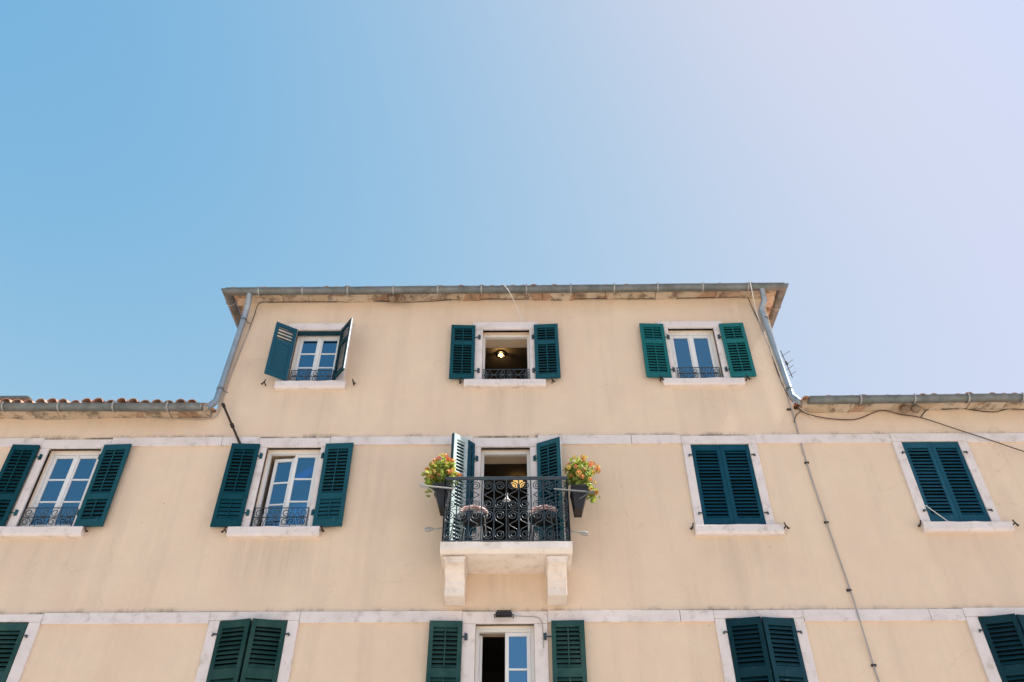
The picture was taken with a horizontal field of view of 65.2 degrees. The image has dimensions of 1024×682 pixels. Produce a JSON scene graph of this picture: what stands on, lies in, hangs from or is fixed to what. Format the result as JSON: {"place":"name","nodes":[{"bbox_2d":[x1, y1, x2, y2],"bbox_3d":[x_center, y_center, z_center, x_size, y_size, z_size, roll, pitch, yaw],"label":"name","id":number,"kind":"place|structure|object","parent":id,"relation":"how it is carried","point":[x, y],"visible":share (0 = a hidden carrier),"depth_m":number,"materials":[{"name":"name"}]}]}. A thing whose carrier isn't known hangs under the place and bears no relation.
{"place":"outdoors","nodes":[
{"label":"outdoors","id":0,"kind":"place"},
{"bbox_2d":[0,0,1023,409],"label":"sky","id":1,"kind":"structure","parent":0,"point":[865,158],"materials":[{"name":"blue"}]},
{"bbox_2d":[529,505,557,540],"bbox_3d":[0.450,2.682,11.748,0.441,0.815,0.470,-5,-40,6],"label":"balcony chair","id":2,"kind":"object","parent":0,"point":[541,523],"visible":0.65,"depth_m":11.77,"materials":[{"name":"metal"}]},
{"label":"ground","id":3,"kind":"structure","parent":0,"visible":0},
{"bbox_2d":[0,282,1023,681],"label":"house","id":4,"kind":"structure","parent":3,"relation":"on","point":[304,530],"depth_m":12.40,"materials":[{"name":"beige paint"}]},
{"bbox_2d":[0,614,43,681],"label":"window","id":5,"kind":"structure","parent":4,"relation":"in","point":[17,637],"depth_m":11.13,"materials":[{"name":"green wood"}]},
{"bbox_2d":[0,439,131,537],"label":"window","id":6,"kind":"structure","parent":4,"relation":"in","point":[75,492],"depth_m":12.73,"materials":[{"name":"teal wood"}]},
{"bbox_2d":[129,330,248,419],"bbox_3d":[-7.343,0.564,14.145,4.999,2.018,0.021,0,-40,0],"label":"corner cable","id":7,"kind":"object","parent":4,"relation":"attached to","point":[222,399],"visible":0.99,"depth_m":13.64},
{"bbox_2d":[221,403,240,442],"bbox_3d":[-4.660,1.396,13.340,0.523,0.795,0.099,13,-42,-16],"label":"stay rod","id":8,"kind":"object","parent":4,"relation":"attached to","point":[232,426],"visible":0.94,"depth_m":13.32,"materials":[{"name":"metal"}]},
{"bbox_2d":[195,612,300,681],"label":"window","id":9,"kind":"structure","parent":4,"relation":"in","point":[238,646],"depth_m":11.04,"materials":[{"name":"green wood"}]},
{"bbox_2d":[210,438,353,537],"bbox_3d":[-3.584,2.350,12.744,2.001,1.778,0.374,0,-40,0],"label":"window","id":10,"kind":"structure","parent":4,"relation":"in","point":[307,492],"depth_m":12.68,"materials":[{"name":"teal wood"}]},
{"bbox_2d":[261,317,355,390],"bbox_3d":[-3.532,0.208,14.306,1.656,1.527,0.553,0,-40,0],"label":"window","id":11,"kind":"structure","parent":4,"relation":"in","point":[322,349],"depth_m":14.37,"materials":[{"name":"teal wood"}]},
{"bbox_2d":[388,295,405,302],"bbox_3d":[-2.162,-0.790,15.056,0.330,0.163,0.148,0,-40,0],"label":"bird nest","id":12,"kind":"object","parent":4,"relation":"on","point":[401,298],"visible":1,"depth_m":15.01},
{"bbox_2d":[421,453,461,515],"bbox_3d":[-1.096,2.143,12.176,0.599,0.970,0.484,13,-42,-15],"label":"flower box","id":13,"kind":"object","parent":4,"relation":"attached to","point":[437,473],"visible":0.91,"depth_m":12.12,"materials":[{"name":"plastic"}]},
{"bbox_2d":[459,505,487,541],"bbox_3d":[-0.559,2.688,11.751,0.441,0.815,0.470,4,-40,-4],"label":"balcony chair","id":14,"kind":"object","parent":4,"relation":"on","point":[477,521],"visible":0.66,"depth_m":11.76,"materials":[{"name":"metal"}]},
{"bbox_2d":[496,350,505,357],"bbox_3d":[-0.225,0.295,16.207,0.176,0.127,0.176,-24,-45,25],"label":"ceiling spot","id":15,"kind":"object","parent":4,"relation":"attached to","point":[500,353],"visible":1,"depth_m":16.18,"materials":[{"name":"glass"}]},
{"bbox_2d":[249,297,758,328],"bbox_3d":[-0.140,-0.543,15.017,9.439,0.777,0.013,0,-40,0],"label":"eaves cable","id":16,"kind":"object","parent":4,"relation":"attached to","point":[539,299],"visible":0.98,"depth_m":15.21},
{"bbox_2d":[494,610,513,617],"bbox_3d":[-0.114,3.853,11.258,0.276,0.106,0.225,0,-40,0],"label":"floodlight","id":17,"kind":"object","parent":4,"relation":"attached to","point":[503,613],"visible":1,"depth_m":11.17,"materials":[{"name":"metal"}]},
{"bbox_2d":[449,322,560,388],"bbox_3d":[-0.131,0.274,14.423,1.960,1.514,0.322,0,-40,0],"label":"window","id":18,"kind":"structure","parent":4,"relation":"in","point":[467,348],"depth_m":14.32,"materials":[{"name":"teal wood"}]},
{"bbox_2d":[446,433,565,541],"bbox_3d":[-0.086,2.382,12.454,1.753,2.175,0.578,0,-40,0],"label":"balcony door","id":19,"kind":"structure","parent":4,"relation":"in","point":[544,458],"depth_m":12.73,"materials":[{"name":"white stone"}]},
{"bbox_2d":[426,611,586,681],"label":"window","id":20,"kind":"structure","parent":4,"relation":"in","point":[452,656],"depth_m":11.02,"materials":[{"name":"white stone"}]},
{"bbox_2d":[495,502,521,541],"bbox_3d":[-0.053,2.791,11.798,0.413,0.728,0.410,0,-40,0],"label":"bistro table","id":21,"kind":"object","parent":4,"relation":"on","point":[508,507],"visible":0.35,"depth_m":11.95,"materials":[{"name":"metal"}]},
{"bbox_2d":[511,480,524,487],"bbox_3d":[0.111,2.595,14.711,0.268,0.217,0.241,0,-40,0],"label":"ceiling lamp","id":22,"kind":"object","parent":4,"relation":"hanging from","point":[516,481],"visible":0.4,"depth_m":14.62,"materials":[{"name":"metal"}]},
{"bbox_2d":[514,615,543,647],"bbox_3d":[0.226,4.046,11.148,0.428,0.454,0.017,1,-40,-1],"label":"lamp wire","id":23,"kind":"object","parent":4,"relation":"attached to","point":[542,626],"visible":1,"depth_m":11.23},
{"bbox_2d":[563,454,600,517],"bbox_3d":[1.072,2.149,12.137,0.547,0.980,0.484,-23,-45,25],"label":"flower box","id":24,"kind":"object","parent":4,"relation":"attached to","point":[580,473],"visible":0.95,"depth_m":12.07,"materials":[{"name":"plastic"}]},
{"bbox_2d":[639,321,756,386],"bbox_3d":[3.301,0.245,14.400,1.916,1.495,0.287,0,-40,0],"label":"window","id":25,"kind":"structure","parent":4,"relation":"in","point":[680,359],"depth_m":14.39,"materials":[{"name":"green wood"}]},
{"bbox_2d":[681,435,789,535],"bbox_3d":[3.435,2.275,12.681,1.516,1.786,0.241,0,-40,0],"label":"window","id":26,"kind":"structure","parent":4,"relation":"in","point":[729,496],"depth_m":12.64,"materials":[{"name":"teal wood"}]},
{"bbox_2d":[750,282,764,333],"bbox_3d":[4.515,-0.607,14.793,0.050,0.947,0.445,-16,-42,18],"label":"roof cable","id":27,"kind":"object","parent":4,"relation":"attached to","point":[754,305],"visible":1,"depth_m":14.87,"materials":[{"name":"white plastic"}]},
{"bbox_2d":[713,610,818,681],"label":"window","id":28,"kind":"structure","parent":4,"relation":"in","point":[775,648],"depth_m":11.01,"materials":[{"name":"teal wood"}]},
{"bbox_2d":[780,350,795,377],"bbox_3d":[5.171,0.748,15.140,0.456,2.153,0.165,-8,-41,9],"label":"roof aerial","id":29,"kind":"object","parent":4,"relation":"attached to","point":[787,364],"visible":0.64,"depth_m":15.35,"materials":[{"name":"metal"}]},
{"bbox_2d":[758,321,879,681],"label":"wall conduit","id":30,"kind":"object","parent":4,"relation":"attached to","point":[873,665],"depth_m":12.18,"materials":[{"name":"grey metal"}]},
{"bbox_2d":[772,356,1023,451],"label":"brown cable","id":31,"kind":"object","parent":4,"relation":"attached to","point":[889,411],"visible":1,"depth_m":13.42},
{"bbox_2d":[900,405,920,413],"bbox_3d":[6.669,1.143,13.405,0.334,0.152,0.148,0,-40,0],"label":"bird nest","id":32,"kind":"object","parent":4,"relation":"on","point":[904,409],"visible":1,"depth_m":13.37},
{"bbox_2d":[889,433,1018,533],"bbox_3d":[6.895,2.234,12.689,1.536,1.780,0.238,0,-40,0],"label":"window","id":33,"kind":"structure","parent":4,"relation":"in","point":[949,493],"depth_m":12.65,"materials":[{"name":"teal wood"}]},
{"bbox_2d":[920,408,1023,416],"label":"eaves cable","id":34,"kind":"object","parent":4,"relation":"attached to","point":[972,409],"visible":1,"depth_m":13.53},
{"bbox_2d":[962,607,1023,681],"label":"window","id":35,"kind":"structure","parent":4,"relation":"in","point":[997,634],"depth_m":11.04,"materials":[{"name":"teal wood"}]}
]}

